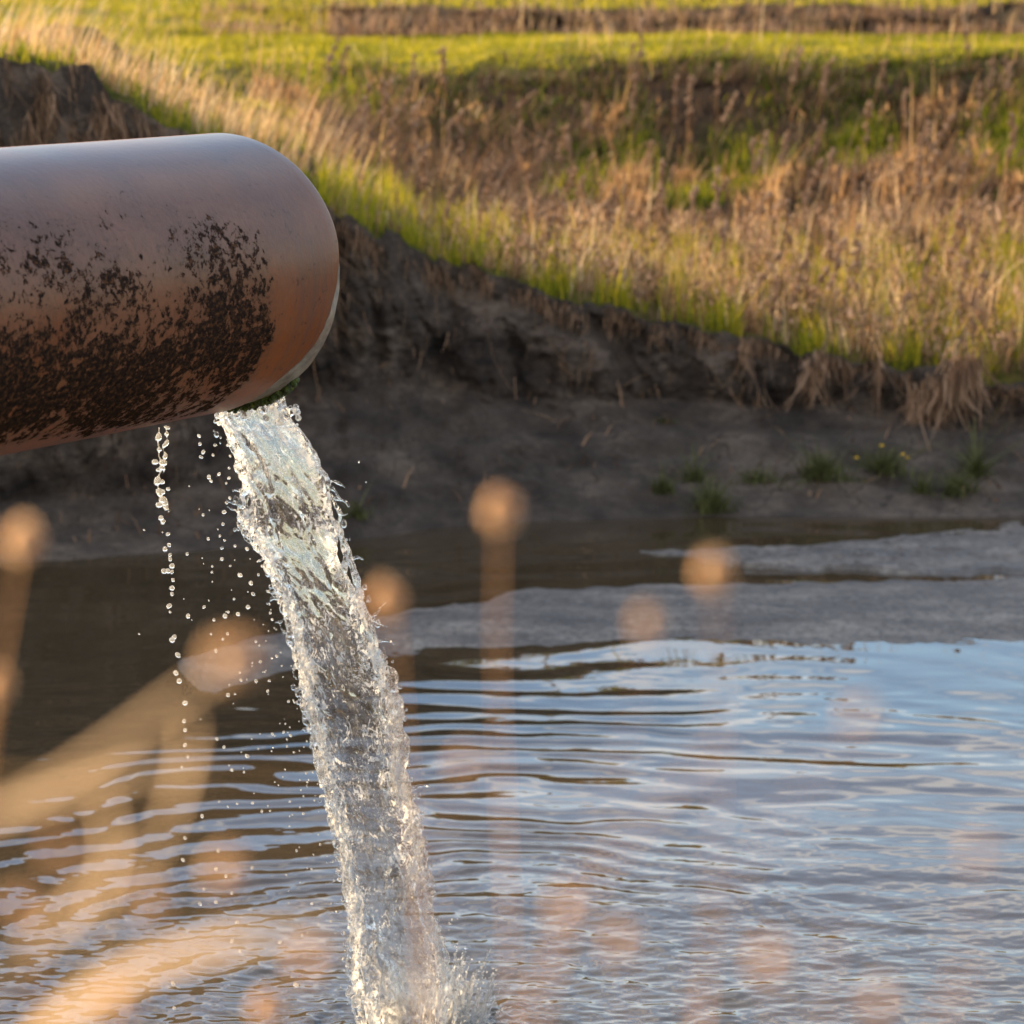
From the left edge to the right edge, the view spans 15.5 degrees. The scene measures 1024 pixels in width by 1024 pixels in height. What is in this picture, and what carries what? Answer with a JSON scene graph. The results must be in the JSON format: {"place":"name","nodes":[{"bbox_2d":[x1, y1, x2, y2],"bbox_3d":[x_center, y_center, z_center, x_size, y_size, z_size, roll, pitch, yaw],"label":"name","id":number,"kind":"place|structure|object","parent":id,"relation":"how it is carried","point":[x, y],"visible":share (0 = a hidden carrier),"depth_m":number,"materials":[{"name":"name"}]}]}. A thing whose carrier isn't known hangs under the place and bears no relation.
{"place":"outdoors","nodes":[
{"label":"outdoors","id":0,"kind":"place"},
{"bbox_2d":[0,517,1023,1023],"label":"water","id":1,"kind":"structure","parent":0,"point":[908,795],"depth_m":10.05,"materials":[{"name":"liquid"}]},
{"bbox_2d":[213,396,510,1023],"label":"water jet","id":2,"kind":"object","parent":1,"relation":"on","point":[348,701],"visible":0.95,"depth_m":7.58},
{"bbox_2d":[178,578,1023,692],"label":"sandbar","id":3,"kind":"structure","parent":1,"relation":"on","point":[895,611],"depth_m":12.31,"materials":[{"name":"sand"}]},
{"bbox_2d":[640,521,1023,575],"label":"mud flat","id":4,"kind":"structure","parent":1,"relation":"on","point":[968,552],"depth_m":13.45,"materials":[{"name":"soil"}]},
{"bbox_2d":[0,57,1023,562],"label":"riverbank","id":5,"kind":"structure","parent":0,"point":[492,421],"depth_m":14.54,"materials":[{"name":"soil"}]},
{"bbox_2d":[335,480,405,520],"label":"grass tuft","id":6,"kind":"object","parent":5,"relation":"on","point":[356,512],"visible":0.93,"depth_m":13.91,"materials":[{"name":"green plant"}]},
{"bbox_2d":[0,58,1023,500],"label":"hanging roots","id":7,"kind":"object","parent":5,"relation":"hanging from","point":[44,126],"visible":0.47,"depth_m":14.89,"materials":[{"name":"plant"}]},
{"bbox_2d":[668,440,724,483],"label":"grass tuft","id":8,"kind":"object","parent":5,"relation":"on","point":[697,474],"visible":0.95,"depth_m":14.54,"materials":[{"name":"green plant"}]},
{"bbox_2d":[630,448,773,494],"bbox_3d":[0.705,-0.179,14.338,0.565,0.241,0.460,-6,12,-30],"label":"grass tuft","id":9,"kind":"object","parent":5,"relation":"on","point":[662,486],"visible":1,"depth_m":14.39,"materials":[{"name":"green plant"}]},
{"bbox_2d":[671,460,772,521],"bbox_3d":[0.793,-0.101,14.294,0.492,0.242,0.358,4,11,24],"label":"grass tuft","id":10,"kind":"object","parent":5,"relation":"on","point":[713,505],"visible":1,"depth_m":14.31,"materials":[{"name":"green plant"}]},
{"bbox_2d":[719,336,756,389],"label":"root clump","id":11,"kind":"object","parent":5,"relation":"hanging from","point":[744,346],"visible":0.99,"depth_m":15.05,"materials":[{"name":"plant"}]},
{"bbox_2d":[714,457,800,488],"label":"grass tuft","id":12,"kind":"object","parent":5,"relation":"on","point":[756,476],"visible":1,"depth_m":14.52,"materials":[{"name":"green plant"}]},
{"bbox_2d":[784,341,840,415],"bbox_3d":[1.189,-0.521,15.041,0.255,0.310,0.211,0,10,0],"label":"root clump","id":13,"kind":"object","parent":5,"relation":"hanging from","point":[817,368],"visible":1,"depth_m":15.07,"materials":[{"name":"plant"}]},
{"bbox_2d":[748,393,893,486],"bbox_3d":[1.170,-0.281,14.567,0.719,0.309,0.607,0,10,0],"label":"grass tuft","id":14,"kind":"object","parent":5,"relation":"on","point":[818,469],"visible":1,"depth_m":14.51,"materials":[{"name":"green plant"}]},
{"bbox_2d":[859,342,923,418],"bbox_3d":[1.459,-0.471,15.055,0.372,0.410,0.285,0,10,0],"label":"root clump","id":15,"kind":"object","parent":5,"relation":"hanging from","point":[877,370],"visible":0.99,"depth_m":15.08,"materials":[{"name":"plant"}]},
{"bbox_2d":[840,431,949,479],"bbox_3d":[1.435,-0.219,14.582,0.480,0.170,0.822,6,12,30],"label":"flowering plant","id":16,"kind":"object","parent":5,"relation":"on","point":[885,465],"visible":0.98,"depth_m":14.63,"materials":[{"name":"green plant"}]},
{"bbox_2d":[891,462,946,496],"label":"grass tuft","id":17,"kind":"object","parent":5,"relation":"on","point":[923,488],"visible":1,"depth_m":14.45,"materials":[{"name":"green plant"}]},
{"bbox_2d":[847,419,1014,499],"bbox_3d":[1.616,-0.203,14.474,0.705,0.270,0.378,0,10,0],"label":"grass tuft","id":18,"kind":"object","parent":5,"relation":"on","point":[955,486],"visible":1,"depth_m":14.46,"materials":[{"name":"green plant"}]},
{"bbox_2d":[877,336,1022,452],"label":"root clump","id":19,"kind":"object","parent":5,"relation":"hanging from","point":[940,383],"visible":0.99,"depth_m":15.01,"materials":[{"name":"plant"}]},
{"bbox_2d":[910,399,1023,478],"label":"grass tuft","id":20,"kind":"object","parent":5,"relation":"on","point":[976,465],"visible":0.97,"depth_m":14.64,"materials":[{"name":"green plant"}]},
{"bbox_2d":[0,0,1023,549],"bbox_3d":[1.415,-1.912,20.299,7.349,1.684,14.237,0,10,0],"label":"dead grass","id":21,"kind":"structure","parent":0,"point":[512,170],"depth_m":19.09,"materials":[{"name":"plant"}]},
{"bbox_2d":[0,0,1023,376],"bbox_3d":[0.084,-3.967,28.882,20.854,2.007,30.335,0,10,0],"label":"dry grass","id":22,"kind":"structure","parent":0,"point":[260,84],"depth_m":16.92,"materials":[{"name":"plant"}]},
{"bbox_2d":[0,0,1023,386],"bbox_3d":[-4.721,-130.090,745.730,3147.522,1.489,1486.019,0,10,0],"label":"meadow","id":23,"kind":"structure","parent":0,"point":[704,120],"depth_m":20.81,"materials":[{"name":"plant"}]},
{"bbox_2d":[363,103,370,159],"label":"dry weed","id":24,"kind":"object","parent":23,"relation":"on","point":[366,107],"visible":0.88,"depth_m":17.75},
{"bbox_2d":[373,78,394,140],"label":"dry weed","id":25,"kind":"object","parent":23,"relation":"on","point":[386,95],"visible":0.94,"depth_m":19.38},
{"bbox_2d":[389,107,399,163],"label":"dry weed","id":26,"kind":"object","parent":23,"relation":"on","point":[392,124],"visible":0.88,"depth_m":18.59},
{"bbox_2d":[409,105,417,155],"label":"dry weed","id":27,"kind":"object","parent":23,"relation":"on","point":[414,124],"visible":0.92,"depth_m":19.05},
{"bbox_2d":[420,150,429,206],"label":"dry weed","id":28,"kind":"object","parent":23,"relation":"on","point":[424,165],"visible":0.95,"depth_m":16.38,"materials":[{"name":"plant"}]},
{"bbox_2d":[436,46,448,111],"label":"dry weed","id":29,"kind":"object","parent":23,"relation":"on","point":[444,81],"visible":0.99,"depth_m":20.38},
{"bbox_2d":[441,184,455,231],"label":"dry weed","id":30,"kind":"object","parent":23,"relation":"on","point":[448,208],"visible":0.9,"depth_m":15.85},
{"bbox_2d":[445,118,454,167],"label":"dry weed","id":31,"kind":"object","parent":23,"relation":"on","point":[451,123],"visible":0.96,"depth_m":19.03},
{"bbox_2d":[456,109,464,175],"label":"dry weed","id":32,"kind":"object","parent":23,"relation":"on","point":[460,130],"visible":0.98,"depth_m":19.00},
{"bbox_2d":[477,164,497,222],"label":"dry weed","id":33,"kind":"object","parent":23,"relation":"on","point":[483,205],"visible":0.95,"depth_m":16.02,"materials":[{"name":"plant"}]},
{"bbox_2d":[515,118,523,164],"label":"dry weed","id":34,"kind":"object","parent":23,"relation":"on","point":[520,130],"visible":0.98,"depth_m":19.34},
{"bbox_2d":[517,174,532,214],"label":"dry weed","id":35,"kind":"object","parent":23,"relation":"on","point":[520,208],"visible":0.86,"depth_m":16.82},
{"bbox_2d":[545,186,558,262],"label":"dry weed","id":36,"kind":"object","parent":23,"relation":"on","point":[549,222],"visible":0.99,"depth_m":15.48,"materials":[{"name":"plant"}]},
{"bbox_2d":[554,123,569,185],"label":"dry weed","id":37,"kind":"object","parent":23,"relation":"on","point":[560,157],"visible":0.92,"depth_m":19.02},
{"bbox_2d":[557,166,577,220],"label":"dry weed","id":38,"kind":"object","parent":23,"relation":"on","point":[571,183],"visible":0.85,"depth_m":17.48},
{"bbox_2d":[563,134,578,199],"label":"dry weed","id":39,"kind":"object","parent":23,"relation":"on","point":[568,149],"visible":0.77,"depth_m":18.75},
{"bbox_2d":[583,200,608,238],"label":"dry weed","id":40,"kind":"object","parent":23,"relation":"on","point":[605,205],"visible":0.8,"depth_m":16.18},
{"bbox_2d":[607,184,616,225],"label":"dry weed","id":41,"kind":"object","parent":23,"relation":"on","point":[613,198],"visible":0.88,"depth_m":16.96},
{"bbox_2d":[629,73,638,133],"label":"dry weed","id":42,"kind":"object","parent":23,"relation":"on","point":[635,77],"visible":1,"depth_m":20.16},
{"bbox_2d":[637,17,645,82],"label":"dry weed","id":43,"kind":"object","parent":23,"relation":"on","point":[640,26],"visible":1,"depth_m":20.90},
{"bbox_2d":[659,196,671,254],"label":"dry weed","id":44,"kind":"object","parent":23,"relation":"on","point":[665,216],"visible":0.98,"depth_m":16.75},
{"bbox_2d":[685,74,694,139],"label":"dry weed","id":45,"kind":"object","parent":23,"relation":"on","point":[691,79],"visible":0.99,"depth_m":20.17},
{"bbox_2d":[688,185,698,240],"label":"dry weed","id":46,"kind":"object","parent":23,"relation":"on","point":[693,193],"visible":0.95,"depth_m":17.13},
{"bbox_2d":[705,203,716,256],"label":"dry weed","id":47,"kind":"object","parent":23,"relation":"on","point":[712,213],"visible":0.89,"depth_m":16.38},
{"bbox_2d":[712,167,721,236],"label":"dry weed","id":48,"kind":"object","parent":23,"relation":"on","point":[715,187],"visible":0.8,"depth_m":17.63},
{"bbox_2d":[718,219,728,281],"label":"dry weed","id":49,"kind":"object","parent":23,"relation":"on","point":[723,235],"visible":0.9,"depth_m":15.91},
{"bbox_2d":[754,130,768,184],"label":"dry weed","id":50,"kind":"object","parent":23,"relation":"on","point":[762,151],"visible":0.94,"depth_m":19.40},
{"bbox_2d":[751,191,772,235],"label":"dry weed","id":51,"kind":"object","parent":23,"relation":"on","point":[767,196],"visible":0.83,"depth_m":17.26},
{"bbox_2d":[742,250,782,309],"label":"dry weed","id":52,"kind":"object","parent":23,"relation":"on","point":[764,275],"visible":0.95,"depth_m":15.41,"materials":[{"name":"plant"}]},
{"bbox_2d":[774,129,789,185],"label":"dry weed","id":53,"kind":"object","parent":23,"relation":"on","point":[785,141],"visible":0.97,"depth_m":19.34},
{"bbox_2d":[779,198,793,263],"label":"dry weed","id":54,"kind":"object","parent":23,"relation":"on","point":[787,203],"visible":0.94,"depth_m":16.78,"materials":[{"name":"plant"}]},
{"bbox_2d":[787,47,804,103],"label":"dry weed","id":55,"kind":"object","parent":23,"relation":"on","point":[797,67],"visible":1,"depth_m":20.61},
{"bbox_2d":[800,249,809,314],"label":"dry weed","id":56,"kind":"object","parent":23,"relation":"on","point":[806,262],"visible":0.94,"depth_m":15.79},
{"bbox_2d":[797,158,823,226],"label":"dry weed","id":57,"kind":"object","parent":23,"relation":"on","point":[820,163],"visible":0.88,"depth_m":18.18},
{"bbox_2d":[803,264,829,314],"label":"dry weed","id":58,"kind":"object","parent":23,"relation":"on","point":[821,277],"visible":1,"depth_m":15.52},
{"bbox_2d":[826,218,834,273],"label":"dry weed","id":59,"kind":"object","parent":23,"relation":"on","point":[831,239],"visible":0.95,"depth_m":16.29,"materials":[{"name":"plant"}]},
{"bbox_2d":[826,147,835,209],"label":"dry weed","id":60,"kind":"object","parent":23,"relation":"on","point":[831,154],"visible":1,"depth_m":18.54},
{"bbox_2d":[831,160,840,215],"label":"dry weed","id":61,"kind":"object","parent":23,"relation":"on","point":[836,183],"visible":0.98,"depth_m":18.40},
{"bbox_2d":[827,237,846,302],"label":"dry weed","id":62,"kind":"object","parent":23,"relation":"on","point":[837,260],"visible":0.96,"depth_m":15.77,"materials":[{"name":"plant"}]},
{"bbox_2d":[843,262,854,317],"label":"dry weed","id":63,"kind":"object","parent":23,"relation":"on","point":[851,267],"visible":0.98,"depth_m":15.63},
{"bbox_2d":[850,247,861,303],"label":"dry weed","id":64,"kind":"object","parent":23,"relation":"on","point":[852,253],"visible":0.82,"depth_m":15.91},
{"bbox_2d":[852,223,861,276],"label":"dry weed","id":65,"kind":"object","parent":23,"relation":"on","point":[856,243],"visible":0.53,"depth_m":16.29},
{"bbox_2d":[862,99,873,157],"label":"dry weed","id":66,"kind":"object","parent":23,"relation":"on","point":[870,106],"visible":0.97,"depth_m":19.80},
{"bbox_2d":[914,154,923,220],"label":"dry weed","id":67,"kind":"object","parent":23,"relation":"on","point":[918,193],"visible":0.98,"depth_m":18.02,"materials":[{"name":"plant"}]},
{"bbox_2d":[915,120,931,170],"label":"dry weed","id":68,"kind":"object","parent":23,"relation":"on","point":[922,137],"visible":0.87,"depth_m":18.93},
{"bbox_2d":[922,147,939,214],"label":"dry weed","id":69,"kind":"object","parent":23,"relation":"on","point":[933,161],"visible":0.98,"depth_m":18.24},
{"bbox_2d":[923,113,956,162],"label":"dry weed","id":70,"kind":"object","parent":23,"relation":"on","point":[940,135],"visible":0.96,"depth_m":19.50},
{"bbox_2d":[937,194,945,245],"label":"dry weed","id":71,"kind":"object","parent":23,"relation":"on","point":[941,209],"visible":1,"depth_m":17.33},
{"bbox_2d":[940,208,965,282],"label":"dry weed","id":72,"kind":"object","parent":23,"relation":"on","point":[958,225],"visible":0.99,"depth_m":16.73,"materials":[{"name":"plant"}]},
{"bbox_2d":[957,256,969,319],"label":"dry weed","id":73,"kind":"object","parent":23,"relation":"on","point":[961,298],"visible":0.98,"depth_m":15.82,"materials":[{"name":"plant"}]},
{"bbox_2d":[968,286,976,348],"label":"dry weed","id":74,"kind":"object","parent":23,"relation":"on","point":[973,299],"visible":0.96,"depth_m":15.54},
{"bbox_2d":[973,269,988,340],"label":"dry weed","id":75,"kind":"object","parent":23,"relation":"on","point":[985,275],"visible":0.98,"depth_m":15.72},
{"bbox_2d":[994,193,1022,250],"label":"dry weed","id":76,"kind":"object","parent":23,"relation":"on","point":[1014,206],"visible":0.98,"depth_m":17.24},
{"bbox_2d":[1001,124,1018,181],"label":"dry weed","id":77,"kind":"object","parent":23,"relation":"on","point":[1013,137],"visible":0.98,"depth_m":19.18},
{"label":"ground","id":78,"kind":"structure","parent":0,"visible":0},
{"bbox_2d":[0,670,7,700],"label":"dry reed","id":79,"kind":"object","parent":78,"relation":"on","point":[3,685],"visible":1,"depth_m":1.43,"materials":[{"name":"plant"}]},
{"bbox_2d":[0,518,39,666],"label":"dry reed","id":80,"kind":"object","parent":78,"relation":"on","point":[22,539],"visible":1,"depth_m":1.47,"materials":[{"name":"plant"}]},
{"bbox_2d":[10,890,48,1018],"bbox_3d":[-0.137,0.895,1.348,0.015,1.617,0.174,1,10,5],"label":"dry reed","id":81,"kind":"object","parent":78,"relation":"on","point":[20,906],"visible":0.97,"depth_m":1.13,"materials":[{"name":"plant"}]},
{"bbox_2d":[17,834,70,1023],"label":"dry reed","id":82,"kind":"object","parent":78,"relation":"on","point":[59,850],"visible":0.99,"depth_m":1.03,"materials":[{"name":"plant"}]},
{"bbox_2d":[0,845,149,975],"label":"dry reed","id":83,"kind":"object","parent":78,"relation":"on","point":[75,904],"visible":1,"depth_m":1.02,"materials":[{"name":"plant"}]},
{"bbox_2d":[69,789,112,1023],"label":"dry reed","id":84,"kind":"object","parent":78,"relation":"on","point":[109,846],"visible":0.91,"depth_m":1.07,"materials":[{"name":"plant"}]},
{"bbox_2d":[0,766,211,816],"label":"dry reed","id":85,"kind":"object","parent":78,"relation":"on","point":[63,793],"visible":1,"depth_m":1.02,"materials":[{"name":"plant"}]},
{"bbox_2d":[103,985,133,1023],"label":"dry reed","id":86,"kind":"object","parent":78,"relation":"on","point":[118,1001],"visible":0.96,"depth_m":1.07,"materials":[{"name":"plant"}]},
{"bbox_2d":[0,639,251,809],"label":"dry reed","id":87,"kind":"object","parent":78,"relation":"on","point":[233,659],"visible":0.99,"depth_m":0.97,"materials":[{"name":"plant"}]},
{"bbox_2d":[115,715,190,1023],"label":"dry reed","id":88,"kind":"object","parent":78,"relation":"on","point":[185,759],"visible":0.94,"depth_m":1.08,"materials":[{"name":"plant"}]},
{"bbox_2d":[138,881,173,1023],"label":"dry reed","id":89,"kind":"object","parent":78,"relation":"on","point":[149,900],"visible":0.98,"depth_m":1.06,"materials":[{"name":"plant"}]},
{"bbox_2d":[0,133,339,455],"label":"drain pipe","id":90,"kind":"object","parent":78,"relation":"on","point":[146,282],"visible":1,"depth_m":6.47,"materials":[{"name":"metal"}]},
{"bbox_2d":[152,426,169,509],"bbox_3d":[-0.654,-0.082,7.005,0.036,0.159,0.014,0,10,0],"label":"water trickle","id":91,"kind":"object","parent":90,"relation":"hanging from","point":[163,501],"visible":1,"depth_m":7.00,"materials":[{"name":"liquid"}]},
{"bbox_2d":[43,923,331,1023],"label":"dry reed","id":92,"kind":"object","parent":78,"relation":"on","point":[71,1009],"visible":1,"depth_m":1.03,"materials":[{"name":"plant"}]},
{"bbox_2d":[205,850,238,1023],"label":"dry reed","id":93,"kind":"object","parent":78,"relation":"on","point":[224,869],"visible":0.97,"depth_m":1.09,"materials":[{"name":"plant"}]},
{"bbox_2d":[251,989,280,1023],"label":"dry reed","id":94,"kind":"object","parent":78,"relation":"on","point":[265,1008],"visible":1,"depth_m":1.50,"materials":[{"name":"plant"}]},
{"bbox_2d":[284,942,322,1023],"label":"dry reed","id":95,"kind":"object","parent":78,"relation":"on","point":[308,960],"visible":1,"depth_m":1.03,"materials":[{"name":"plant"}]},
{"bbox_2d":[370,579,427,1023],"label":"dry reed","id":96,"kind":"object","parent":78,"relation":"on","point":[385,600],"visible":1,"depth_m":1.48,"materials":[{"name":"plant"}]},
{"bbox_2d":[421,747,475,1023],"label":"dry reed","id":97,"kind":"object","parent":78,"relation":"on","point":[465,760],"visible":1,"depth_m":1.18,"materials":[{"name":"plant"}]},
{"bbox_2d":[483,490,516,1023],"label":"dry reed","id":98,"kind":"object","parent":78,"relation":"on","point":[500,510],"visible":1,"depth_m":1.49,"materials":[{"name":"plant"}]},
{"bbox_2d":[534,889,575,1023],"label":"dry reed","id":99,"kind":"object","parent":78,"relation":"on","point":[565,903],"visible":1,"depth_m":1.10,"materials":[{"name":"plant"}]},
{"bbox_2d":[527,607,654,1023],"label":"dry reed","id":100,"kind":"object","parent":78,"relation":"on","point":[645,621],"visible":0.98,"depth_m":1.24,"materials":[{"name":"plant"}]},
{"bbox_2d":[608,924,630,1023],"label":"dry reed","id":101,"kind":"object","parent":78,"relation":"on","point":[619,940],"visible":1,"depth_m":1.13,"materials":[{"name":"plant"}]},
{"bbox_2d":[532,741,722,1023],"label":"dry reed","id":102,"kind":"object","parent":78,"relation":"on","point":[615,854],"visible":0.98,"depth_m":1.18,"materials":[{"name":"plant"}]},
{"bbox_2d":[697,552,726,1023],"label":"dry reed","id":103,"kind":"object","parent":78,"relation":"on","point":[712,570],"visible":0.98,"depth_m":1.32,"materials":[{"name":"plant"}]},
{"bbox_2d":[756,939,784,1023],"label":"dry reed","id":104,"kind":"object","parent":78,"relation":"on","point":[770,961],"visible":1,"depth_m":1.03,"materials":[{"name":"plant"}]},
{"bbox_2d":[693,702,870,1023],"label":"dry reed","id":105,"kind":"object","parent":78,"relation":"on","point":[859,714],"visible":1,"depth_m":1.08,"materials":[{"name":"plant"}]},
{"bbox_2d":[824,919,832,1023],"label":"dry reed","id":106,"kind":"object","parent":78,"relation":"on","point":[826,1000],"visible":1,"depth_m":1.21,"materials":[{"name":"plant"}]},
{"bbox_2d":[869,983,890,1023],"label":"dry reed","id":107,"kind":"object","parent":78,"relation":"on","point":[879,1001],"visible":1,"depth_m":1.07,"materials":[{"name":"plant"}]},
{"bbox_2d":[936,964,965,1023],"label":"dry reed","id":108,"kind":"object","parent":78,"relation":"on","point":[948,994],"visible":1,"depth_m":1.21,"materials":[{"name":"plant"}]},
{"bbox_2d":[966,837,986,1023],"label":"dry reed","id":109,"kind":"object","parent":78,"relation":"on","point":[978,847],"visible":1,"depth_m":1.08,"materials":[{"name":"plant"}]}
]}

